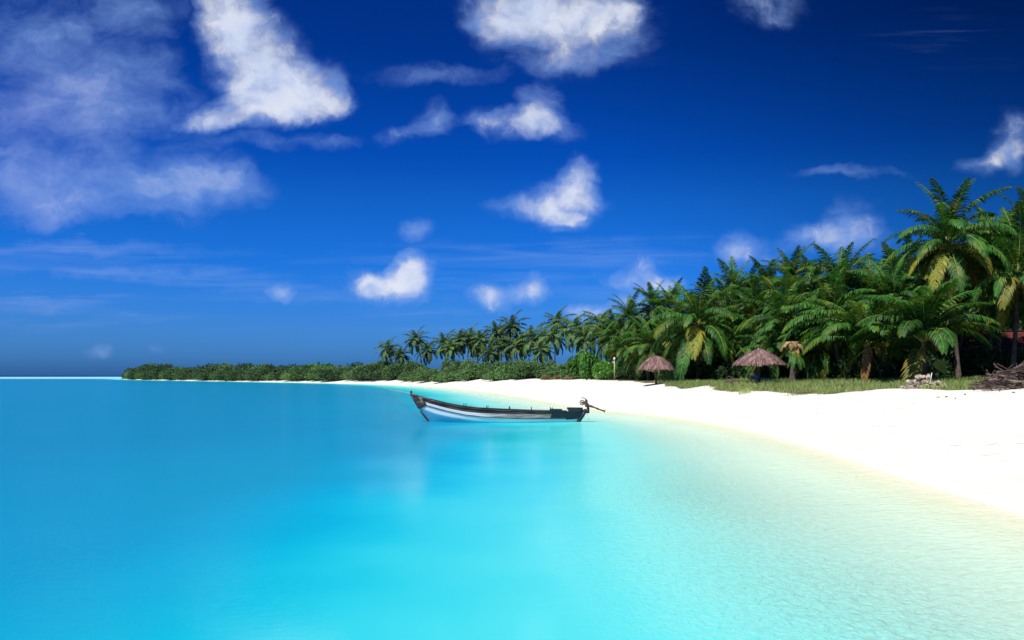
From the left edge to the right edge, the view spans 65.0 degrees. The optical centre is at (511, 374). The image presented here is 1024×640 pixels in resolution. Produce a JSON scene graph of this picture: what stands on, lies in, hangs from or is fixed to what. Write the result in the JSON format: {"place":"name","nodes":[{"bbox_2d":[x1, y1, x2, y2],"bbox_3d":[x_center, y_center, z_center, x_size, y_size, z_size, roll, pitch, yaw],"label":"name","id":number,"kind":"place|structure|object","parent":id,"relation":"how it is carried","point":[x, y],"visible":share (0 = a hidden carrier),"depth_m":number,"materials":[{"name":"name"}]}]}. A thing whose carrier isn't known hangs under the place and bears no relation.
{"place":"outdoors","nodes":[
{"label":"outdoors","id":0,"kind":"place"},
{"bbox_2d":[0,375,1023,639],"bbox_3d":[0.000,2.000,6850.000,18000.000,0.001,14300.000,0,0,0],"label":"water","id":1,"kind":"structure","parent":0,"point":[214,511],"depth_m":10.15,"materials":[{"name":"blue liquid"}]},
{"bbox_2d":[410,391,605,422],"bbox_3d":[-0.182,1.529,34.395,8.393,1.712,1.368,0,0,1],"label":"fishing boat","id":2,"kind":"object","parent":1,"relation":"on","point":[432,410],"visible":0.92,"depth_m":33.97,"materials":[{"name":"white wood"}]},
{"bbox_2d":[0,0,1023,374],"label":"sky","id":3,"kind":"structure","parent":0,"point":[184,183],"materials":[{"name":"blue"}]},
{"bbox_2d":[123,378,1023,629],"bbox_3d":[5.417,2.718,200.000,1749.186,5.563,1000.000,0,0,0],"label":"ground","id":4,"kind":"structure","parent":0,"point":[927,485],"depth_m":19.48,"materials":[{"name":"white sand"}]},
{"bbox_2d":[161,369,176,379],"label":"shrub","id":5,"kind":"object","parent":4,"relation":"on","point":[168,374],"visible":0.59,"depth_m":304.52,"materials":[{"name":"green plant"}]},
{"bbox_2d":[173,367,197,378],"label":"shrub","id":6,"kind":"object","parent":4,"relation":"on","point":[182,371],"visible":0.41,"depth_m":296.71,"materials":[{"name":"green plant"}]},
{"bbox_2d":[225,368,248,379],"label":"shrub","id":7,"kind":"object","parent":4,"relation":"on","point":[232,373],"visible":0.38,"depth_m":256.36,"materials":[{"name":"green plant"}]},
{"bbox_2d":[241,368,275,379],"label":"shrub","id":8,"kind":"object","parent":4,"relation":"on","point":[255,374],"visible":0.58,"depth_m":244.38,"materials":[{"name":"green plant"}]},
{"bbox_2d":[288,365,319,379],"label":"shrub","id":9,"kind":"object","parent":4,"relation":"on","point":[292,371],"visible":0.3,"depth_m":223.04,"materials":[{"name":"green plant"}]},
{"bbox_2d":[304,365,332,379],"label":"shrub","id":10,"kind":"object","parent":4,"relation":"on","point":[310,373],"visible":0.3,"depth_m":215.63,"materials":[{"name":"green plant"}]},
{"bbox_2d":[315,368,345,380],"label":"shrub","id":11,"kind":"object","parent":4,"relation":"on","point":[319,373],"visible":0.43,"depth_m":208.85,"materials":[{"name":"green plant"}]},
{"bbox_2d":[321,368,343,379],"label":"shrub","id":12,"kind":"object","parent":4,"relation":"on","point":[335,372],"visible":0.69,"depth_m":207.67,"materials":[{"name":"green plant"}]},
{"bbox_2d":[349,367,372,380],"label":"shrub","id":13,"kind":"object","parent":4,"relation":"on","point":[355,373],"visible":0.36,"depth_m":196.31,"materials":[{"name":"green plant"}]},
{"bbox_2d":[358,365,382,378],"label":"shrub","id":14,"kind":"object","parent":4,"relation":"on","point":[370,369],"visible":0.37,"depth_m":191.88,"materials":[{"name":"green plant"}]},
{"bbox_2d":[363,365,386,379],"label":"shrub","id":15,"kind":"object","parent":4,"relation":"on","point":[377,372],"visible":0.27,"depth_m":189.33,"materials":[{"name":"green plant"}]},
{"bbox_2d":[374,336,401,361],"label":"palm tree","id":16,"kind":"object","parent":4,"relation":"on","point":[385,354],"visible":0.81,"depth_m":199.16,"materials":[{"name":"green plant"}]},
{"bbox_2d":[382,363,403,379],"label":"shrub","id":17,"kind":"object","parent":4,"relation":"on","point":[385,369],"visible":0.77,"depth_m":184.17,"materials":[{"name":"green plant"}]},
{"bbox_2d":[388,346,412,364],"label":"palm tree","id":18,"kind":"object","parent":4,"relation":"on","point":[400,355],"visible":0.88,"depth_m":195.15,"materials":[{"name":"green plant"}]},
{"bbox_2d":[402,325,429,363],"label":"palm tree","id":19,"kind":"object","parent":4,"relation":"on","point":[416,341],"visible":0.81,"depth_m":197.21,"materials":[{"name":"green plant"}]},
{"bbox_2d":[413,371,435,381],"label":"shrub","id":20,"kind":"object","parent":4,"relation":"on","point":[422,377],"visible":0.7,"depth_m":160.25,"materials":[{"name":"green plant"}]},
{"bbox_2d":[413,341,438,366],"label":"palm tree","id":21,"kind":"object","parent":4,"relation":"on","point":[428,355],"visible":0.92,"depth_m":192.38,"materials":[{"name":"green plant"}]},
{"bbox_2d":[428,329,454,359],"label":"palm tree","id":22,"kind":"object","parent":4,"relation":"on","point":[443,340],"visible":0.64,"depth_m":189.31,"materials":[{"name":"green plant"}]},
{"bbox_2d":[429,372,458,381],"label":"shrub","id":23,"kind":"object","parent":4,"relation":"on","point":[433,378],"visible":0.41,"depth_m":149.12,"materials":[{"name":"green plant"}]},
{"bbox_2d":[437,370,461,381],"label":"shrub","id":24,"kind":"object","parent":4,"relation":"on","point":[450,375],"visible":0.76,"depth_m":146.32,"materials":[{"name":"green plant"}]},
{"bbox_2d":[437,338,463,360],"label":"palm tree","id":25,"kind":"object","parent":4,"relation":"on","point":[451,348],"visible":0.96,"depth_m":181.06,"materials":[{"name":"green plant"}]},
{"bbox_2d":[440,357,463,371],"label":"shrub","id":26,"kind":"object","parent":4,"relation":"on","point":[445,363],"visible":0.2,"depth_m":163.50,"materials":[{"name":"green plant"}]},
{"bbox_2d":[444,328,473,359],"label":"palm tree","id":27,"kind":"object","parent":4,"relation":"on","point":[462,340],"visible":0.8,"depth_m":185.07,"materials":[{"name":"green plant"}]},
{"bbox_2d":[454,368,481,380],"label":"shrub","id":28,"kind":"object","parent":4,"relation":"on","point":[467,374],"visible":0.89,"depth_m":140.30,"materials":[{"name":"green plant"}]},
{"bbox_2d":[465,329,494,360],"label":"palm tree","id":29,"kind":"object","parent":4,"relation":"on","point":[478,336],"visible":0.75,"depth_m":183.15,"materials":[{"name":"green plant"}]},
{"bbox_2d":[475,338,505,363],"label":"palm tree","id":30,"kind":"object","parent":4,"relation":"on","point":[490,356],"visible":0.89,"depth_m":159.36,"materials":[{"name":"green plant"}]},
{"bbox_2d":[482,369,503,379],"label":"shrub","id":31,"kind":"object","parent":4,"relation":"on","point":[490,375],"visible":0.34,"depth_m":126.93,"materials":[{"name":"green plant"}]},
{"bbox_2d":[481,317,507,344],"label":"palm tree","id":32,"kind":"object","parent":4,"relation":"on","point":[494,327],"visible":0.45,"depth_m":181.20,"materials":[{"name":"green plant"}]},
{"bbox_2d":[485,335,515,360],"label":"palm tree","id":33,"kind":"object","parent":4,"relation":"on","point":[501,342],"visible":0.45,"depth_m":172.87,"materials":[{"name":"green plant"}]},
{"bbox_2d":[494,362,516,379],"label":"shrub","id":34,"kind":"object","parent":4,"relation":"on","point":[502,371],"visible":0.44,"depth_m":124.26,"materials":[{"name":"green plant"}]},
{"bbox_2d":[495,309,529,360],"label":"palm tree","id":35,"kind":"object","parent":4,"relation":"on","point":[511,327],"visible":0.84,"depth_m":171.26,"materials":[{"name":"green plant"}]},
{"bbox_2d":[501,333,527,360],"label":"palm tree","id":36,"kind":"object","parent":4,"relation":"on","point":[517,348],"visible":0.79,"depth_m":167.07,"materials":[{"name":"green plant"}]},
{"bbox_2d":[508,361,550,378],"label":"shrub","id":37,"kind":"object","parent":4,"relation":"on","point":[521,371],"visible":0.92,"depth_m":117.42,"materials":[{"name":"green plant"}]},
{"bbox_2d":[514,321,546,356],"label":"palm tree","id":38,"kind":"object","parent":4,"relation":"on","point":[530,333],"visible":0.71,"depth_m":161.10,"materials":[{"name":"green plant"}]},
{"bbox_2d":[523,337,555,363],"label":"palm tree","id":39,"kind":"object","parent":4,"relation":"on","point":[541,351],"visible":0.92,"depth_m":139.41,"materials":[{"name":"green plant"}]},
{"bbox_2d":[531,323,566,359],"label":"palm tree","id":40,"kind":"object","parent":4,"relation":"on","point":[552,333],"visible":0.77,"depth_m":150.98,"materials":[{"name":"green plant"}]},
{"bbox_2d":[541,305,574,362],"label":"palm tree","id":41,"kind":"object","parent":4,"relation":"on","point":[558,314],"visible":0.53,"depth_m":157.30,"materials":[{"name":"green plant"}]},
{"bbox_2d":[552,313,591,351],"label":"palm tree","id":42,"kind":"object","parent":4,"relation":"on","point":[576,323],"visible":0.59,"depth_m":139.30,"materials":[{"name":"green plant"}]},
{"bbox_2d":[565,347,588,378],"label":"shrub","id":43,"kind":"object","parent":4,"relation":"on","point":[573,365],"visible":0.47,"depth_m":100.35,"materials":[{"name":"green plant"}]},
{"bbox_2d":[564,320,595,353],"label":"palm tree","id":44,"kind":"object","parent":4,"relation":"on","point":[580,340],"visible":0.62,"depth_m":133.34,"materials":[{"name":"green plant"}]},
{"bbox_2d":[578,350,604,379],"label":"shrub","id":45,"kind":"object","parent":4,"relation":"on","point":[588,362],"visible":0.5,"depth_m":92.51,"materials":[{"name":"green plant"}]},
{"bbox_2d":[578,307,619,344],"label":"palm tree","id":46,"kind":"object","parent":4,"relation":"on","point":[599,319],"visible":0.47,"depth_m":123.50,"materials":[{"name":"green plant"}]},
{"bbox_2d":[583,326,618,360],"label":"palm tree","id":47,"kind":"object","parent":4,"relation":"on","point":[600,352],"visible":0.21,"depth_m":117.81,"materials":[{"name":"green plant"}]},
{"bbox_2d":[588,309,620,357],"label":"palm tree","id":48,"kind":"object","parent":4,"relation":"on","point":[603,337],"visible":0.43,"depth_m":107.52,"materials":[{"name":"green plant"}]},
{"bbox_2d":[592,361,621,379],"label":"shrub","id":49,"kind":"object","parent":4,"relation":"on","point":[605,371],"visible":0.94,"depth_m":86.26,"materials":[{"name":"green plant"}]},
{"bbox_2d":[601,321,647,368],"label":"palm tree","id":50,"kind":"object","parent":4,"relation":"on","point":[617,350],"visible":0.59,"depth_m":87.57,"materials":[{"name":"green plant"}]},
{"bbox_2d":[599,289,651,364],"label":"palm tree","id":51,"kind":"object","parent":4,"relation":"on","point":[621,319],"visible":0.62,"depth_m":97.37,"materials":[{"name":"green plant"}]},
{"bbox_2d":[615,364,644,379],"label":"shrub","id":52,"kind":"object","parent":4,"relation":"on","point":[631,374],"visible":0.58,"depth_m":85.48,"materials":[{"name":"green plant"}]},
{"bbox_2d":[616,315,674,380],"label":"palm tree","id":53,"kind":"object","parent":4,"relation":"on","point":[641,355],"visible":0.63,"depth_m":77.42,"materials":[{"name":"green plant"}]},
{"bbox_2d":[627,280,671,336],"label":"palm tree","id":54,"kind":"object","parent":4,"relation":"on","point":[653,312],"visible":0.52,"depth_m":97.35,"materials":[{"name":"green plant"}]},
{"bbox_2d":[635,369,663,380],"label":"shrub","id":55,"kind":"object","parent":4,"relation":"on","point":[643,377],"visible":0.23,"depth_m":79.83,"materials":[{"name":"green plant"}]},
{"bbox_2d":[637,354,675,384],"bbox_3d":[11.119,-0.279,62.046,3.065,2.613,3.114,0,0,0],"label":"beach umbrella","id":56,"kind":"object","parent":4,"relation":"on","point":[655,364],"visible":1,"depth_m":61.16,"materials":[{"name":"brown wicker"}]},
{"bbox_2d":[644,308,685,358],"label":"palm tree","id":57,"kind":"object","parent":4,"relation":"on","point":[664,318],"visible":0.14,"depth_m":83.60,"materials":[{"name":"green plant"}]},
{"bbox_2d":[658,370,671,381],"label":"shrub","id":58,"kind":"object","parent":4,"relation":"on","point":[666,375],"visible":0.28,"depth_m":70.03,"materials":[{"name":"green plant"}]},
{"bbox_2d":[646,277,690,315],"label":"palm tree","id":59,"kind":"object","parent":4,"relation":"on","point":[675,289],"visible":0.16,"depth_m":103.63,"materials":[{"name":"green plant"}]},
{"bbox_2d":[656,290,692,334],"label":"palm tree","id":60,"kind":"object","parent":4,"relation":"on","point":[676,309],"visible":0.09,"depth_m":91.68,"materials":[{"name":"green plant"}]},
{"bbox_2d":[643,266,755,381],"bbox_3d":[14.797,-3.860,64.528,8.980,9.343,9.036,0,0,0],"label":"palm tree","id":61,"kind":"object","parent":4,"relation":"on","point":[697,338],"visible":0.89,"depth_m":63.34,"materials":[{"name":"green plant"}]},
{"bbox_2d":[681,356,722,380],"bbox_3d":[15.305,-0.312,65.223,4.188,2.590,4.455,0,0,13],"label":"shrub","id":62,"kind":"object","parent":4,"relation":"on","point":[705,370],"visible":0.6,"depth_m":64.14,"materials":[{"name":"green plant"}]},
{"bbox_2d":[699,277,756,349],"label":"palm tree","id":63,"kind":"object","parent":4,"relation":"on","point":[728,302],"visible":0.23,"depth_m":71.63,"materials":[{"name":"green plant"}]},
{"bbox_2d":[708,362,751,380],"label":"shrub","id":64,"kind":"object","parent":4,"relation":"on","point":[723,372],"visible":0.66,"depth_m":61.23,"materials":[{"name":"green plant"}]},
{"bbox_2d":[704,256,761,322],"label":"palm tree","id":65,"kind":"object","parent":4,"relation":"on","point":[733,273],"visible":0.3,"depth_m":77.34,"materials":[{"name":"green plant"}]},
{"bbox_2d":[703,320,762,364],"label":"palm tree","id":66,"kind":"object","parent":4,"relation":"on","point":[740,340],"visible":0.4,"depth_m":63.65,"materials":[{"name":"green plant"}]},
{"bbox_2d":[717,271,782,346],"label":"palm tree","id":67,"kind":"object","parent":4,"relation":"on","point":[753,306],"visible":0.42,"depth_m":67.47,"materials":[{"name":"green plant"}]},
{"bbox_2d":[731,348,787,382],"bbox_3d":[15.731,-0.429,51.004,3.610,2.591,3.524,0,0,0],"label":"beach umbrella","id":68,"kind":"object","parent":4,"relation":"on","point":[759,357],"visible":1,"depth_m":50.12,"materials":[{"name":"brown wicker"}]},
{"bbox_2d":[741,255,791,313],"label":"palm tree","id":69,"kind":"object","parent":4,"relation":"on","point":[762,272],"visible":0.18,"depth_m":79.49,"materials":[{"name":"green plant"}]},
{"bbox_2d":[735,328,804,379],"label":"palm tree","id":70,"kind":"object","parent":4,"relation":"on","point":[775,372],"visible":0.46,"depth_m":56.20,"materials":[{"name":"green plant"}]},
{"bbox_2d":[747,365,801,379],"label":"shrub","id":71,"kind":"object","parent":4,"relation":"on","point":[766,372],"visible":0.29,"depth_m":57.63,"materials":[{"name":"green plant"}]},
{"bbox_2d":[735,269,827,355],"bbox_3d":[19.639,-3.381,57.791,6.508,8.101,7.022,0,0,-34],"label":"palm tree","id":72,"kind":"object","parent":4,"relation":"on","point":[781,305],"visible":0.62,"depth_m":57.21,"materials":[{"name":"green plant"}]},
{"bbox_2d":[772,341,807,381],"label":"palm tree","id":73,"kind":"object","parent":4,"relation":"on","point":[794,355],"visible":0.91,"depth_m":52.53,"materials":[{"name":"green plant"}]},
{"bbox_2d":[757,241,824,316],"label":"palm tree","id":74,"kind":"object","parent":4,"relation":"on","point":[792,267],"visible":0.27,"depth_m":70.32,"materials":[{"name":"green plant"}]},
{"bbox_2d":[756,263,830,347],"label":"palm tree","id":75,"kind":"object","parent":4,"relation":"on","point":[802,289],"visible":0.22,"depth_m":61.34,"materials":[{"name":"green plant"}]},
{"bbox_2d":[778,352,833,379],"bbox_3d":[20.659,-0.545,56.772,4.142,2.822,4.406,0,0,-21],"label":"shrub","id":76,"kind":"object","parent":4,"relation":"on","point":[800,374],"visible":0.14,"depth_m":56.36,"materials":[{"name":"green plant"}]},
{"bbox_2d":[775,313,849,379],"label":"palm tree","id":77,"kind":"object","parent":4,"relation":"on","point":[822,354],"visible":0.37,"depth_m":54.62,"materials":[{"name":"green plant"}]},
{"bbox_2d":[796,251,849,289],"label":"palm tree","id":78,"kind":"object","parent":4,"relation":"on","point":[804,258],"visible":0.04,"depth_m":73.25,"materials":[{"name":"green plant"}]},
{"bbox_2d":[772,256,877,362],"bbox_3d":[21.325,-3.486,54.142,7.246,8.469,7.717,0,0,0],"label":"palm tree","id":79,"kind":"object","parent":4,"relation":"on","point":[835,286],"visible":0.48,"depth_m":53.31,"materials":[{"name":"green plant"}]},
{"bbox_2d":[792,238,883,343],"bbox_3d":[24.677,-4.677,59.869,7.621,10.539,7.465,0,0,20],"label":"palm tree","id":80,"kind":"object","parent":4,"relation":"on","point":[828,267],"visible":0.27,"depth_m":59.41,"materials":[{"name":"green plant"}]},
{"bbox_2d":[815,274,890,358],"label":"palm tree","id":81,"kind":"object","parent":4,"relation":"on","point":[855,281],"visible":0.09,"depth_m":59.11,"materials":[{"name":"green plant"}]},
{"bbox_2d":[828,357,885,379],"bbox_3d":[23.263,-0.265,53.085,4.450,2.066,4.183,0,0,38],"label":"shrub","id":82,"kind":"object","parent":4,"relation":"on","point":[835,370],"visible":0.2,"depth_m":52.62,"materials":[{"name":"green plant"}]},
{"bbox_2d":[837,345,898,379],"bbox_3d":[22.910,-0.555,51.891,3.562,2.824,3.833,0,0,5],"label":"shrub","id":83,"kind":"object","parent":4,"relation":"on","point":[886,369],"visible":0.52,"depth_m":50.87,"materials":[{"name":"green plant"}]},
{"bbox_2d":[797,293,943,380],"bbox_3d":[21.157,-1.330,47.824,8.175,6.701,7.905,0,0,0],"label":"palm tree","id":84,"kind":"object","parent":4,"relation":"on","point":[836,331],"visible":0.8,"depth_m":47.32,"materials":[{"name":"green plant"}]},
{"bbox_2d":[824,251,918,294],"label":"palm tree","id":85,"kind":"object","parent":4,"relation":"on","point":[868,263],"visible":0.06,"depth_m":63.21,"materials":[{"name":"green plant"}]},
{"bbox_2d":[829,242,952,362],"bbox_3d":[24.822,-3.902,51.864,7.003,9.165,7.479,0,0,0],"label":"palm tree","id":86,"kind":"object","parent":4,"relation":"on","point":[892,285],"visible":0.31,"depth_m":51.38,"materials":[{"name":"green plant"}]},
{"bbox_2d":[861,234,928,347],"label":"palm tree","id":87,"kind":"object","parent":4,"relation":"on","point":[904,265],"visible":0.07,"depth_m":63.19,"materials":[{"name":"green plant"}]},
{"bbox_2d":[873,337,953,361],"bbox_3d":[31.690,-1.722,63.797,6.565,5.721,6.102,0,0,14],"label":"shrub","id":88,"kind":"object","parent":4,"relation":"on","point":[943,356],"visible":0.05,"depth_m":61.66,"materials":[{"name":"green plant"}]},
{"bbox_2d":[882,237,965,360],"bbox_3d":[32.075,-5.073,62.128,7.006,11.190,7.125,0,0,-38],"label":"palm tree","id":89,"kind":"object","parent":4,"relation":"on","point":[927,284],"visible":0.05,"depth_m":61.60,"materials":[{"name":"green plant"}]},
{"bbox_2d":[897,347,954,379],"bbox_3d":[25.836,-0.502,50.368,3.228,2.731,3.000,0,0,12],"label":"shrub","id":90,"kind":"object","parent":4,"relation":"on","point":[932,369],"visible":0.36,"depth_m":49.98,"materials":[{"name":"green plant"}]},
{"bbox_2d":[848,276,1007,381],"bbox_3d":[22.428,-1.722,44.235,8.047,6.576,7.610,0,0,0],"label":"palm tree","id":91,"kind":"object","parent":4,"relation":"on","point":[923,318],"visible":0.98,"depth_m":43.15,"materials":[{"name":"green plant"}]},
{"bbox_2d":[933,360,946,378],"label":"leafy plant","id":92,"kind":"object","parent":4,"relation":"on","point":[939,365],"visible":0.83,"depth_m":44.89,"materials":[{"name":"green plant"}]},
{"bbox_2d":[931,361,966,377],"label":"shrub","id":93,"kind":"object","parent":4,"relation":"on","point":[953,367],"visible":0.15,"depth_m":51.35,"materials":[{"name":"green plant"}]},
{"bbox_2d":[882,177,1023,378],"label":"palm tree","id":94,"kind":"object","parent":4,"relation":"on","point":[952,261],"visible":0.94,"depth_m":49.15,"materials":[{"name":"green plant"}]},
{"bbox_2d":[947,327,981,359],"bbox_3d":[35.971,-1.879,66.598,4.996,5.882,5.674,0,0,-23],"label":"shrub","id":95,"kind":"object","parent":4,"relation":"on","point":[964,337],"visible":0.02,"depth_m":64.59,"materials":[{"name":"green plant"}]},
{"bbox_2d":[948,355,984,378],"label":"shrub","id":96,"kind":"object","parent":4,"relation":"on","point":[971,372],"visible":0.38,"depth_m":51.38,"materials":[{"name":"green plant"}]},
{"bbox_2d":[942,201,1023,374],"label":"palm tree","id":97,"kind":"object","parent":4,"relation":"on","point":[1012,282],"visible":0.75,"depth_m":48.76,"materials":[{"name":"green plant"}]},
{"bbox_2d":[942,226,1023,343],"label":"palm tree","id":98,"kind":"object","parent":4,"relation":"on","point":[992,313],"visible":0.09,"depth_m":54.53,"materials":[{"name":"green plant"}]},
{"bbox_2d":[942,199,1023,344],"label":"palm tree","id":99,"kind":"object","parent":4,"relation":"on","point":[980,209],"visible":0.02,"depth_m":59.76,"materials":[{"name":"green plant"}]},
{"bbox_2d":[959,343,1011,377],"bbox_3d":[30.655,-0.670,51.840,3.836,2.775,4.128,0,0,-4],"label":"shrub","id":100,"kind":"object","parent":4,"relation":"on","point":[977,353],"visible":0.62,"depth_m":50.79,"materials":[{"name":"green plant"}]},
{"bbox_2d":[947,330,1023,360],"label":"house","id":101,"kind":"structure","parent":4,"relation":"on","point":[1008,341],"depth_m":64.82,"materials":[{"name":"paint"}]},
{"bbox_2d":[955,215,1023,351],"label":"palm tree","id":102,"kind":"object","parent":4,"relation":"on","point":[998,334],"visible":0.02,"depth_m":56.98,"materials":[{"name":"green plant"}]},
{"bbox_2d":[970,186,1023,296],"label":"palm tree","id":103,"kind":"object","parent":4,"relation":"on","point":[1020,193],"visible":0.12,"depth_m":52.88,"materials":[{"name":"green plant"}]},
{"bbox_2d":[1007,345,1023,367],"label":"shrub","id":104,"kind":"object","parent":4,"relation":"on","point":[1020,354],"visible":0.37,"depth_m":49.58,"materials":[{"name":"green plant"}]},
{"bbox_2d":[654,375,1023,396],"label":"grass","id":105,"kind":"structure","parent":0,"point":[784,384],"depth_m":44.57,"materials":[{"name":"green plant"}]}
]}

